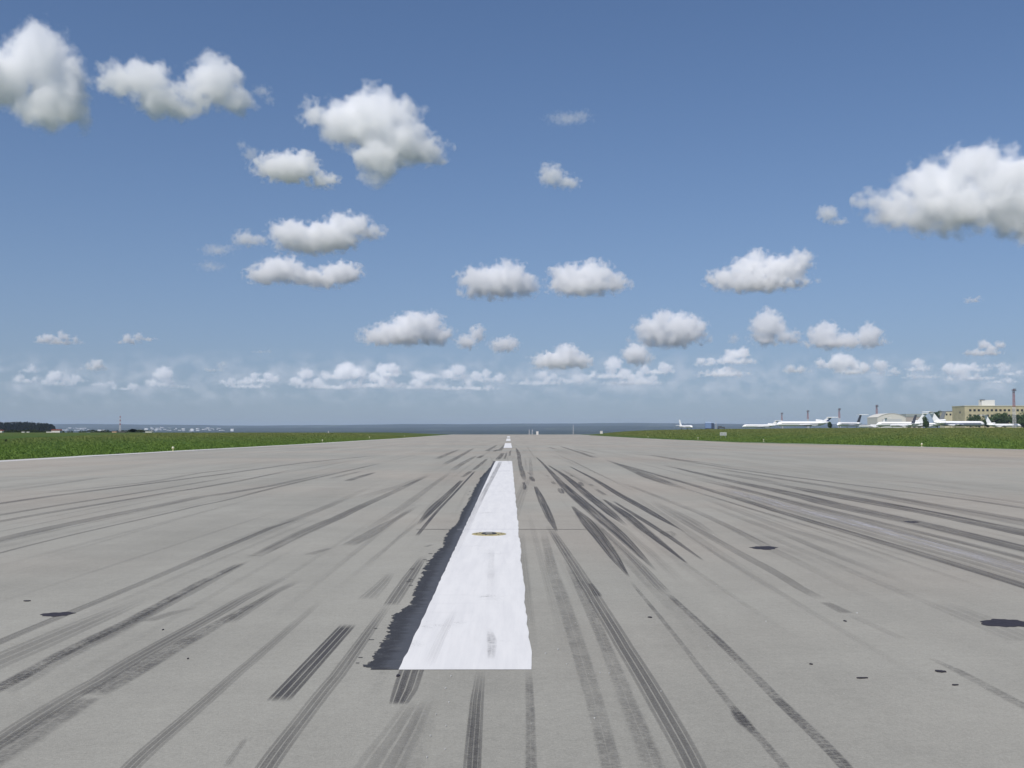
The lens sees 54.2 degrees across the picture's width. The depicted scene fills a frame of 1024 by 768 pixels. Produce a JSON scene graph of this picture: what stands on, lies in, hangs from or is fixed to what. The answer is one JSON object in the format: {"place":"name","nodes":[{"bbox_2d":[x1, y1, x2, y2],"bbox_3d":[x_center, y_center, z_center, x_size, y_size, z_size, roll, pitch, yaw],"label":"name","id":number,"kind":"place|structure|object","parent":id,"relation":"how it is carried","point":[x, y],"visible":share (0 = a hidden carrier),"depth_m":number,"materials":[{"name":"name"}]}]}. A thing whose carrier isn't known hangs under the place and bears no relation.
{"place":"outdoors","nodes":[
{"label":"outdoors","id":0,"kind":"place"},
{"bbox_2d":[0,433,423,459],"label":"grass","id":1,"kind":"structure","parent":0,"point":[82,448],"depth_m":144.33,"materials":[{"name":"green plant"}]},
{"bbox_2d":[53,423,939,433],"bbox_3d":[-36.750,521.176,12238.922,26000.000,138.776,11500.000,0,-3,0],"label":"hills","id":2,"kind":"structure","parent":0,"point":[565,428],"depth_m":11020.06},
{"bbox_2d":[0,428,1023,457],"bbox_3d":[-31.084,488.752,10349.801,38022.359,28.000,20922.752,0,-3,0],"label":"ground","id":3,"kind":"structure","parent":0,"point":[7,435],"depth_m":232.30,"materials":[{"name":"green plant"}]},
{"bbox_2d":[0,421,55,431],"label":"forest","id":4,"kind":"object","parent":3,"relation":"on","point":[20,426],"visible":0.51,"depth_m":1508.62,"materials":[{"name":"green plant"}]},
{"bbox_2d":[51,429,61,432],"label":"field house","id":5,"kind":"structure","parent":3,"relation":"on","point":[56,430],"depth_m":437.79,"materials":[{"name":"white concrete"}]},
{"bbox_2d":[4,429,153,431],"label":"undergrowth","id":6,"kind":"object","parent":3,"relation":"on","point":[141,430],"visible":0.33,"depth_m":546.92,"materials":[{"name":"green plant"}]},
{"bbox_2d":[0,435,1023,767],"bbox_3d":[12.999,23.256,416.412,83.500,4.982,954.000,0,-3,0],"label":"runway","id":7,"kind":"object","parent":3,"relation":"on","point":[628,603],"visible":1,"depth_m":9.19,"materials":[{"name":"concrete"}]},
{"bbox_2d":[472,532,505,535],"bbox_3d":[-0.358,2.320,15.549,0.540,0.027,0.540,0,-3,0],"label":"centreline light","id":8,"kind":"object","parent":7,"relation":"on","point":[488,533],"visible":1,"depth_m":15.45,"materials":[{"name":"metal"}]},
{"bbox_2d":[676,420,692,429],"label":"airliner","id":9,"kind":"object","parent":3,"relation":"on","point":[685,426],"visible":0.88,"depth_m":799.63,"materials":[{"name":"white paint"}]},
{"bbox_2d":[705,422,713,428],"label":"service truck","id":10,"kind":"object","parent":3,"relation":"on","point":[709,425],"visible":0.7,"depth_m":948.50,"materials":[{"name":"blue metal"}]},
{"bbox_2d":[742,420,781,428],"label":"airliner","id":11,"kind":"object","parent":3,"relation":"on","point":[762,426],"visible":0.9,"depth_m":999.24,"materials":[{"name":"white paint"}]},
{"bbox_2d":[776,417,838,427],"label":"airliner","id":12,"kind":"object","parent":3,"relation":"on","point":[816,422],"visible":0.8,"depth_m":888.32,"materials":[{"name":"white paint"}]},
{"bbox_2d":[603,427,1023,448],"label":"grass","id":13,"kind":"structure","parent":3,"relation":"on","point":[951,444],"depth_m":204.14,"materials":[{"name":"green plant"}]},
{"bbox_2d":[837,414,868,427],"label":"airliner","id":14,"kind":"object","parent":3,"relation":"on","point":[856,424],"visible":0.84,"depth_m":738.94,"materials":[{"name":"white paint"}]},
{"bbox_2d":[859,418,886,427],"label":"airliner","id":15,"kind":"object","parent":3,"relation":"on","point":[876,426],"visible":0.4,"depth_m":977.36,"materials":[{"name":"white paint"}]},
{"bbox_2d":[867,413,905,427],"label":"hangar","id":16,"kind":"structure","parent":3,"relation":"on","point":[874,419],"depth_m":1100.51,"materials":[{"name":"paint"}]},
{"bbox_2d":[882,419,901,427],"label":"hangar door","id":17,"kind":"structure","parent":16,"relation":"in","point":[888,420],"depth_m":1100.07,"materials":[{"name":"paint"}]},
{"bbox_2d":[876,413,932,427],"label":"airliner","id":18,"kind":"object","parent":3,"relation":"on","point":[920,420],"visible":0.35,"depth_m":799.08,"materials":[{"name":"white paint"}]},
{"bbox_2d":[890,415,919,427],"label":"airliner","id":19,"kind":"object","parent":3,"relation":"on","point":[905,425],"visible":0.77,"depth_m":694.85,"materials":[{"name":"white paint"}]},
{"bbox_2d":[922,416,928,427],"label":"broadleaf tree","id":20,"kind":"object","parent":3,"relation":"on","point":[925,423],"visible":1,"depth_m":759.25,"materials":[{"name":"green plant"}]},
{"bbox_2d":[912,411,945,427],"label":"airliner","id":21,"kind":"object","parent":3,"relation":"on","point":[942,416],"visible":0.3,"depth_m":949.96,"materials":[{"name":"white paint"}]},
{"bbox_2d":[934,411,939,427],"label":"broadleaf tree","id":22,"kind":"object","parent":3,"relation":"on","point":[937,414],"visible":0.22,"depth_m":1058.07,"materials":[{"name":"green plant"}]},
{"bbox_2d":[939,411,952,427],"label":"annexe building","id":23,"kind":"structure","parent":3,"relation":"on","point":[948,416],"depth_m":1040.91,"materials":[{"name":"beige concrete"}]},
{"bbox_2d":[924,411,984,425],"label":"airliner","id":24,"kind":"object","parent":3,"relation":"on","point":[941,422],"visible":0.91,"depth_m":799.15,"materials":[{"name":"white paint"}]},
{"bbox_2d":[966,414,980,427],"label":"broadleaf tree","id":25,"kind":"object","parent":3,"relation":"on","point":[975,418],"visible":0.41,"depth_m":960.31,"materials":[{"name":"green plant"}]},
{"bbox_2d":[980,417,992,426],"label":"broadleaf tree","id":26,"kind":"object","parent":3,"relation":"on","point":[985,422],"visible":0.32,"depth_m":953.73,"materials":[{"name":"green plant"}]},
{"bbox_2d":[952,399,1023,427],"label":"office building","id":27,"kind":"structure","parent":3,"relation":"on","point":[988,408],"depth_m":1001.38,"materials":[{"name":"beige concrete"}]},
{"bbox_2d":[991,413,1002,427],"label":"broadleaf tree","id":28,"kind":"object","parent":3,"relation":"on","point":[996,418],"visible":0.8,"depth_m":962.19,"materials":[{"name":"green plant"}]},
{"bbox_2d":[984,415,1020,427],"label":"airliner","id":29,"kind":"object","parent":3,"relation":"on","point":[988,421],"visible":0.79,"depth_m":849.53,"materials":[{"name":"white paint"}]},
{"bbox_2d":[999,412,1009,427],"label":"broadleaf tree","id":30,"kind":"object","parent":3,"relation":"on","point":[1004,418],"visible":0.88,"depth_m":957.44,"materials":[{"name":"green plant"}]},
{"bbox_2d":[1011,389,1015,427],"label":"floodlight mast","id":31,"kind":"object","parent":3,"relation":"on","point":[1013,405],"visible":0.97,"depth_m":831.54,"materials":[{"name":"grey metal"}]},
{"bbox_2d":[1009,414,1019,423],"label":"broadleaf tree","id":32,"kind":"object","parent":3,"relation":"on","point":[1016,420],"visible":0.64,"depth_m":952.11,"materials":[{"name":"green plant"}]},
{"bbox_2d":[1018,411,1023,426],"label":"broadleaf tree","id":33,"kind":"object","parent":3,"relation":"on","point":[1021,418],"visible":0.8,"depth_m":956.70,"materials":[{"name":"green plant"}]},
{"bbox_2d":[0,0,1023,425],"label":"sky","id":34,"kind":"structure","parent":0,"point":[213,212],"materials":[{"name":"blue"}]},
{"bbox_2d":[900,414,922,427],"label":"workshop building","id":35,"kind":"structure","parent":0,"point":[909,417],"depth_m":1120.59,"materials":[{"name":"white metal"}]}
]}

